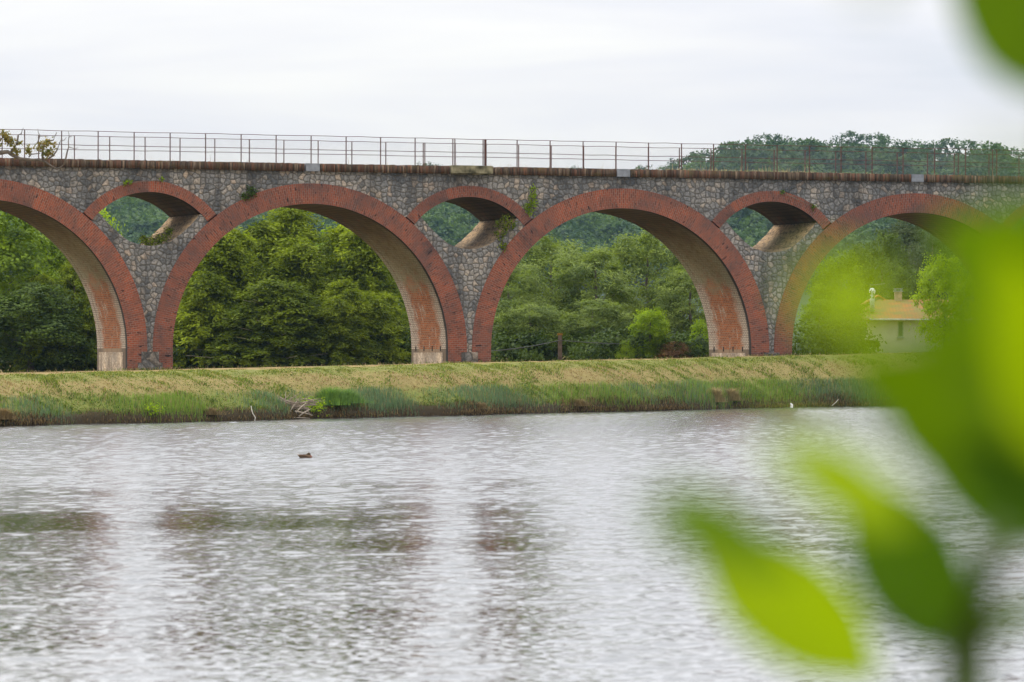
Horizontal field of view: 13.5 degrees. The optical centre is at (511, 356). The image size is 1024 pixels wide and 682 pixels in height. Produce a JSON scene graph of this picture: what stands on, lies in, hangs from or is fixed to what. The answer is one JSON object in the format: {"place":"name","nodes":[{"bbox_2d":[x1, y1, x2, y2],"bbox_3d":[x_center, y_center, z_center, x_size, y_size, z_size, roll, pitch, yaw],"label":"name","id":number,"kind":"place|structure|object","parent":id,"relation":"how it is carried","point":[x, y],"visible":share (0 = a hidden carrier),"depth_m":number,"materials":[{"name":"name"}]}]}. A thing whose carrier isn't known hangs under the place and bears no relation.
{"place":"outdoors","nodes":[
{"label":"outdoors","id":0,"kind":"place"},
{"bbox_2d":[0,352,876,426],"bbox_3d":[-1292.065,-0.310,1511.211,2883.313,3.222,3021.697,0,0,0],"label":"ground","id":1,"kind":"structure","parent":0,"point":[428,410],"depth_m":159.06,"materials":[{"name":"green plant"}]},
{"bbox_2d":[0,407,16,419],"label":"tussock","id":2,"kind":"object","parent":1,"relation":"on","point":[5,414],"visible":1,"depth_m":134.23,"materials":[{"name":"brown plant"}]},
{"bbox_2d":[0,210,59,349],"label":"broadleaf tree","id":3,"kind":"object","parent":1,"relation":"on","point":[20,262],"visible":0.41,"depth_m":212.52,"materials":[{"name":"green plant"}]},
{"bbox_2d":[0,220,70,371],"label":"broadleaf tree","id":4,"kind":"object","parent":1,"relation":"on","point":[61,257],"visible":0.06,"depth_m":218.40,"materials":[{"name":"green plant"}]},
{"bbox_2d":[0,129,77,169],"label":"overhanging tree","id":5,"kind":"object","parent":1,"relation":"on","point":[8,139],"visible":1,"depth_m":175.97,"materials":[{"name":"green plant"}]},
{"bbox_2d":[0,282,94,371],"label":"broadleaf tree","id":6,"kind":"object","parent":1,"relation":"on","point":[56,328],"visible":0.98,"depth_m":207.85,"materials":[{"name":"green plant"}]},
{"bbox_2d":[4,261,96,371],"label":"broadleaf tree","id":7,"kind":"object","parent":1,"relation":"on","point":[67,282],"visible":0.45,"depth_m":209.96,"materials":[{"name":"green plant"}]},
{"bbox_2d":[40,208,128,273],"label":"lime tree","id":8,"kind":"object","parent":1,"relation":"on","point":[105,215],"visible":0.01,"depth_m":226.22,"materials":[{"name":"green plant"}]},
{"bbox_2d":[144,402,165,415],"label":"shore shrub","id":9,"kind":"object","parent":1,"relation":"on","point":[153,409],"visible":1,"depth_m":141.53,"materials":[{"name":"green plant"}]},
{"bbox_2d":[201,406,225,414],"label":"tussock","id":10,"kind":"object","parent":1,"relation":"on","point":[211,411],"visible":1,"depth_m":144.85,"materials":[{"name":"brown plant"}]},
{"bbox_2d":[173,226,332,368],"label":"broadleaf tree","id":11,"kind":"object","parent":1,"relation":"on","point":[226,270],"visible":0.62,"depth_m":210.34,"materials":[{"name":"green plant"}]},
{"bbox_2d":[186,278,378,367],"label":"broadleaf tree","id":12,"kind":"object","parent":1,"relation":"on","point":[273,320],"visible":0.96,"depth_m":206.66,"materials":[{"name":"green plant"}]},
{"bbox_2d":[176,207,410,363],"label":"broadleaf tree","id":13,"kind":"object","parent":1,"relation":"on","point":[357,259],"visible":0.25,"depth_m":213.75,"materials":[{"name":"green plant"}]},
{"bbox_2d":[278,392,321,417],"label":"brush pile","id":14,"kind":"object","parent":1,"relation":"on","point":[312,402],"visible":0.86,"depth_m":150.49,"materials":[{"name":"brown wood"}]},
{"bbox_2d":[303,395,331,416],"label":"shore shrub","id":15,"kind":"object","parent":1,"relation":"on","point":[314,407],"visible":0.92,"depth_m":151.87,"materials":[{"name":"green plant"}]},
{"bbox_2d":[311,386,355,404],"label":"tussock","id":16,"kind":"object","parent":1,"relation":"on","point":[333,396],"visible":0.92,"depth_m":152.92,"materials":[{"name":"green plant"}]},
{"bbox_2d":[282,277,410,365],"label":"conifer tree","id":17,"kind":"object","parent":1,"relation":"on","point":[375,315],"visible":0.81,"depth_m":207.91,"materials":[{"name":"green plant"}]},
{"bbox_2d":[338,388,373,402],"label":"tussock","id":18,"kind":"object","parent":1,"relation":"on","point":[353,397],"visible":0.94,"depth_m":153.82,"materials":[{"name":"green plant"}]},
{"bbox_2d":[316,222,395,295],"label":"broadleaf tree","id":19,"kind":"object","parent":1,"relation":"on","point":[326,229],"visible":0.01,"depth_m":224.35,"materials":[{"name":"green plant"}]},
{"bbox_2d":[383,266,410,348],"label":"broadleaf tree","id":20,"kind":"object","parent":1,"relation":"on","point":[402,301],"visible":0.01,"depth_m":218.42,"materials":[{"name":"green plant"}]},
{"bbox_2d":[389,309,410,362],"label":"lime tree","id":21,"kind":"object","parent":1,"relation":"on","point":[406,323],"visible":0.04,"depth_m":213.46,"materials":[{"name":"green plant"}]},
{"bbox_2d":[0,375,871,425],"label":"reeds","id":22,"kind":"object","parent":1,"relation":"on","point":[696,390],"visible":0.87,"depth_m":165.32,"materials":[{"name":"green plant"}]},
{"bbox_2d":[0,390,871,425],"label":"dry grass","id":23,"kind":"structure","parent":1,"relation":"on","point":[495,410],"depth_m":162.53,"materials":[{"name":"plant"}]},
{"bbox_2d":[0,315,886,372],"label":"undergrowth","id":24,"kind":"object","parent":1,"relation":"on","point":[600,351],"visible":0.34,"depth_m":210.55,"materials":[{"name":"green plant"}]},
{"bbox_2d":[476,402,491,408],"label":"tussock","id":25,"kind":"object","parent":1,"relation":"on","point":[483,405],"visible":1,"depth_m":160.82,"materials":[{"name":"brown plant"}]},
{"bbox_2d":[0,158,1023,370],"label":"railway viaduct","id":26,"kind":"object","parent":1,"relation":"on","point":[750,297],"visible":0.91,"depth_m":195.64,"materials":[{"name":"stone"}]},
{"bbox_2d":[123,176,164,186],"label":"wall plant","id":27,"kind":"object","parent":26,"relation":"attached to","point":[131,182],"depth_m":189.46,"materials":[{"name":"green plant"}]},
{"bbox_2d":[137,226,174,245],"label":"wall plant","id":28,"kind":"object","parent":26,"relation":"attached to","point":[165,233],"depth_m":190.13,"materials":[{"name":"green plant"}]},
{"bbox_2d":[239,185,259,200],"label":"wall plant","id":29,"kind":"object","parent":26,"relation":"attached to","point":[251,194],"depth_m":191.38,"materials":[{"name":"green plant"}]},
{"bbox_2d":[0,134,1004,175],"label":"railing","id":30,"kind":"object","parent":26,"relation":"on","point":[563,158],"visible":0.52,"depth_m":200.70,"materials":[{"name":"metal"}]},
{"bbox_2d":[493,214,520,252],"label":"wall plant","id":31,"kind":"object","parent":26,"relation":"attached to","point":[510,223],"depth_m":195.78,"materials":[{"name":"green plant"}]},
{"bbox_2d":[0,129,1023,175],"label":"railing","id":32,"kind":"object","parent":26,"relation":"on","point":[485,144],"visible":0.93,"depth_m":196.19,"materials":[{"name":"metal"}]},
{"bbox_2d":[82,155,977,174],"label":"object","id":33,"kind":"structure","parent":26,"relation":"on","point":[735,169],"depth_m":200.09,"materials":[{"name":"grey metal"}]},
{"bbox_2d":[522,184,538,216],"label":"wall plant","id":34,"kind":"object","parent":26,"relation":"attached to","point":[529,204],"depth_m":196.26,"materials":[{"name":"green plant"}]},
{"bbox_2d":[780,189,818,210],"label":"wall plant","id":35,"kind":"object","parent":26,"relation":"attached to","point":[813,205],"depth_m":201.07,"materials":[{"name":"green plant"}]},
{"bbox_2d":[491,259,565,361],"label":"willow tree","id":36,"kind":"object","parent":1,"relation":"on","point":[529,285],"visible":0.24,"depth_m":219.22,"materials":[{"name":"green plant"}]},
{"bbox_2d":[491,297,572,360],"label":"willow tree","id":37,"kind":"object","parent":1,"relation":"on","point":[531,313],"visible":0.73,"depth_m":213.34,"materials":[{"name":"green plant"}]},
{"bbox_2d":[500,234,603,359],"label":"willow tree","id":38,"kind":"object","parent":1,"relation":"on","point":[538,255],"visible":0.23,"depth_m":225.13,"materials":[{"name":"green plant"}]},
{"bbox_2d":[557,333,562,359],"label":"wooden post","id":39,"kind":"object","parent":1,"relation":"on","point":[559,346],"visible":0.78,"depth_m":206.90,"materials":[{"name":"brown wood"}]},
{"bbox_2d":[493,340,559,350],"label":"cable","id":40,"kind":"object","parent":39,"relation":"attached to","point":[527,346],"visible":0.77,"depth_m":205.60,"materials":[{"name":"grey metal"}]},
{"bbox_2d":[560,340,685,344],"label":"cable","id":41,"kind":"object","parent":39,"relation":"attached to","point":[594,342],"visible":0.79,"depth_m":207.95,"materials":[{"name":"grey metal"}]},
{"bbox_2d":[573,398,589,405],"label":"tussock","id":42,"kind":"object","parent":1,"relation":"on","point":[580,402],"visible":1,"depth_m":169.68,"materials":[{"name":"brown plant"}]},
{"bbox_2d":[527,243,654,359],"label":"willow tree","id":43,"kind":"object","parent":1,"relation":"on","point":[621,295],"visible":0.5,"depth_m":221.30,"materials":[{"name":"green plant"}]},
{"bbox_2d":[545,296,645,357],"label":"willow tree","id":44,"kind":"object","parent":1,"relation":"on","point":[603,311],"visible":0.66,"depth_m":215.02,"materials":[{"name":"green plant"}]},
{"bbox_2d":[613,338,635,358],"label":"bush","id":45,"kind":"object","parent":1,"relation":"on","point":[624,354],"visible":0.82,"depth_m":208.87,"materials":[{"name":"green plant"}]},
{"bbox_2d":[597,228,699,354],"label":"willow tree","id":46,"kind":"object","parent":1,"relation":"on","point":[635,255],"visible":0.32,"depth_m":227.00,"materials":[{"name":"green plant"}]},
{"bbox_2d":[626,306,676,358],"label":"tree","id":47,"kind":"object","parent":1,"relation":"on","point":[661,331],"visible":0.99,"depth_m":209.57,"materials":[{"name":"green plant"}]},
{"bbox_2d":[654,340,690,357],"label":"bush","id":48,"kind":"object","parent":1,"relation":"on","point":[676,353],"visible":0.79,"depth_m":208.66,"materials":[{"name":"brown plant"}]},
{"bbox_2d":[645,262,708,338],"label":"willow tree","id":49,"kind":"object","parent":1,"relation":"on","point":[673,307],"visible":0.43,"depth_m":221.23,"materials":[{"name":"green plant"}]},
{"bbox_2d":[680,337,708,357],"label":"bush","id":50,"kind":"object","parent":1,"relation":"on","point":[705,345],"visible":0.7,"depth_m":208.67,"materials":[{"name":"green plant"}]},
{"bbox_2d":[689,315,708,356],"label":"bush","id":51,"kind":"object","parent":1,"relation":"on","point":[699,326],"visible":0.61,"depth_m":210.85,"materials":[{"name":"green plant"}]},
{"bbox_2d":[708,386,732,401],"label":"tussock","id":52,"kind":"object","parent":1,"relation":"on","point":[717,395],"visible":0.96,"depth_m":180.26,"materials":[{"name":"plant"}]},
{"bbox_2d":[723,387,744,400],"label":"tussock","id":53,"kind":"object","parent":1,"relation":"on","point":[733,394],"visible":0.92,"depth_m":182.54,"materials":[{"name":"beige plant"}]},
{"bbox_2d":[794,304,838,354],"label":"broadleaf tree","id":54,"kind":"object","parent":1,"relation":"on","point":[805,315],"visible":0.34,"depth_m":215.52,"materials":[{"name":"green plant"}]},
{"bbox_2d":[813,250,866,325],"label":"broadleaf tree","id":55,"kind":"object","parent":1,"relation":"on","point":[842,257],"visible":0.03,"depth_m":239.60,"materials":[{"name":"green plant"}]},
{"bbox_2d":[818,339,874,354],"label":"bush","id":56,"kind":"object","parent":1,"relation":"on","point":[852,345],"visible":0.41,"depth_m":215.25,"materials":[{"name":"green plant"}]},
{"bbox_2d":[838,228,916,299],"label":"oak tree","id":57,"kind":"object","parent":1,"relation":"on","point":[888,245],"visible":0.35,"depth_m":267.41,"materials":[{"name":"green plant"}]},
{"bbox_2d":[877,254,930,299],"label":"oak tree","id":58,"kind":"object","parent":1,"relation":"on","point":[891,283],"visible":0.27,"depth_m":261.46,"materials":[{"name":"green plant"}]},
{"bbox_2d":[875,218,939,291],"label":"pine tree","id":59,"kind":"object","parent":1,"relation":"on","point":[909,231],"visible":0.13,"depth_m":284.61,"materials":[{"name":"green plant"}]},
{"bbox_2d":[870,283,952,351],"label":"house","id":60,"kind":"structure","parent":1,"relation":"on","point":[897,336],"depth_m":244.00,"materials":[{"name":"tile"}]},
{"bbox_2d":[897,321,903,337],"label":"window","id":61,"kind":"structure","parent":60,"relation":"in","point":[900,323],"depth_m":243.97,"materials":[{"name":"green glass"}]},
{"bbox_2d":[906,229,949,299],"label":"pine tree","id":62,"kind":"object","parent":1,"relation":"on","point":[931,239],"visible":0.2,"depth_m":274.64,"materials":[{"name":"green plant"}]},
{"bbox_2d":[905,252,954,331],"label":"lime tree","id":63,"kind":"object","parent":1,"relation":"on","point":[935,272],"visible":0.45,"depth_m":225.57,"materials":[{"name":"green plant"}]},
{"bbox_2d":[9,215,919,352],"bbox_3d":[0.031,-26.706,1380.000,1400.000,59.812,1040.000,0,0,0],"label":"hills","id":64,"kind":"structure","parent":0,"point":[803,302],"depth_m":1101.11,"materials":[{"name":"green plant"}]},
{"bbox_2d":[0,136,1005,284],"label":"forest","id":65,"kind":"object","parent":64,"relation":"on","point":[444,221],"visible":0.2,"depth_m":1233.02,"materials":[{"name":"green plant"}]},
{"bbox_2d":[665,158,687,169],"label":"hill tree","id":66,"kind":"object","parent":65,"relation":"on","point":[672,164],"visible":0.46,"depth_m":1400.83,"materials":[{"name":"green plant"}]},
{"bbox_2d":[678,151,703,165],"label":"hill tree","id":67,"kind":"object","parent":65,"relation":"on","point":[685,159],"visible":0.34,"depth_m":1395.59,"materials":[{"name":"green plant"}]},
{"bbox_2d":[689,149,715,167],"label":"hill tree","id":68,"kind":"object","parent":65,"relation":"on","point":[703,153],"visible":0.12,"depth_m":1404.26,"materials":[{"name":"green plant"}]},
{"bbox_2d":[703,143,727,162],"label":"hill tree","id":69,"kind":"object","parent":65,"relation":"on","point":[721,148],"visible":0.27,"depth_m":1386.94,"materials":[{"name":"green plant"}]},
{"bbox_2d":[738,137,753,148],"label":"hill tree","id":70,"kind":"object","parent":65,"relation":"on","point":[747,142],"visible":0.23,"depth_m":1399.45,"materials":[{"name":"green plant"}]},
{"bbox_2d":[749,133,775,147],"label":"hill tree","id":71,"kind":"object","parent":65,"relation":"on","point":[759,140],"visible":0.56,"depth_m":1393.18,"materials":[{"name":"green plant"}]},
{"bbox_2d":[767,133,787,144],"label":"hill tree","id":72,"kind":"object","parent":65,"relation":"on","point":[779,139],"visible":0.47,"depth_m":1396.85,"materials":[{"name":"green plant"}]},
{"bbox_2d":[773,136,799,144],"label":"hill tree","id":73,"kind":"object","parent":65,"relation":"on","point":[795,142],"visible":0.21,"depth_m":1403.24,"materials":[{"name":"green plant"}]},
{"bbox_2d":[793,138,814,147],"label":"hill tree","id":74,"kind":"object","parent":65,"relation":"on","point":[800,139],"visible":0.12,"depth_m":1386.69,"materials":[{"name":"green plant"}]},
{"bbox_2d":[824,138,844,148],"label":"hill tree","id":75,"kind":"object","parent":65,"relation":"on","point":[830,142],"visible":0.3,"depth_m":1402.23,"materials":[{"name":"green plant"}]},
{"bbox_2d":[832,130,859,146],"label":"hill tree","id":76,"kind":"object","parent":65,"relation":"on","point":[849,134],"visible":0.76,"depth_m":1393.27,"materials":[{"name":"green plant"}]},
{"bbox_2d":[846,133,872,145],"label":"hill tree","id":77,"kind":"object","parent":65,"relation":"on","point":[861,136],"visible":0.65,"depth_m":1395.51,"materials":[{"name":"green plant"}]},
{"bbox_2d":[864,132,888,145],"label":"hill tree","id":78,"kind":"object","parent":65,"relation":"on","point":[880,136],"visible":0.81,"depth_m":1391.81,"materials":[{"name":"green plant"}]},
{"bbox_2d":[877,134,898,148],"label":"hill tree","id":79,"kind":"object","parent":65,"relation":"on","point":[888,139],"visible":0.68,"depth_m":1400.78,"materials":[{"name":"green plant"}]},
{"bbox_2d":[893,139,918,149],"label":"hill tree","id":80,"kind":"object","parent":65,"relation":"on","point":[897,143],"visible":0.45,"depth_m":1394.31,"materials":[{"name":"green plant"}]},
{"bbox_2d":[904,139,934,147],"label":"hill tree","id":81,"kind":"object","parent":65,"relation":"on","point":[913,144],"visible":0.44,"depth_m":1385.87,"materials":[{"name":"green plant"}]},
{"bbox_2d":[921,140,942,158],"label":"hill tree","id":82,"kind":"object","parent":65,"relation":"on","point":[936,145],"visible":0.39,"depth_m":1387.29,"materials":[{"name":"green plant"}]},
{"bbox_2d":[937,137,965,160],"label":"hill tree","id":83,"kind":"object","parent":65,"relation":"on","point":[945,140],"visible":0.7,"depth_m":1389.25,"materials":[{"name":"green plant"}]},
{"bbox_2d":[951,139,976,156],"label":"hill tree","id":84,"kind":"object","parent":65,"relation":"on","point":[971,144],"visible":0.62,"depth_m":1394.29,"materials":[{"name":"green plant"}]},
{"bbox_2d":[968,142,990,157],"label":"hill tree","id":85,"kind":"object","parent":65,"relation":"on","point":[981,149],"visible":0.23,"depth_m":1393.57,"materials":[{"name":"green plant"}]},
{"bbox_2d":[0,406,1023,681],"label":"water","id":86,"kind":"structure","parent":0,"point":[484,548],"depth_m":49.47,"materials":[{"name":"grey liquid"}]},
{"bbox_2d":[297,452,311,457],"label":"duck","id":87,"kind":"object","parent":86,"relation":"on","point":[308,455],"visible":0.94,"depth_m":93.17},
{"bbox_2d":[0,0,1023,169],"label":"sky","id":88,"kind":"structure","parent":0,"point":[700,73],"materials":[{"name":"white"}]},
{"bbox_2d":[647,0,1023,681],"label":"shrub","id":89,"kind":"object","parent":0,"point":[947,400],"visible":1,"depth_m":1.96,"materials":[{"name":"green plant"}]}
]}

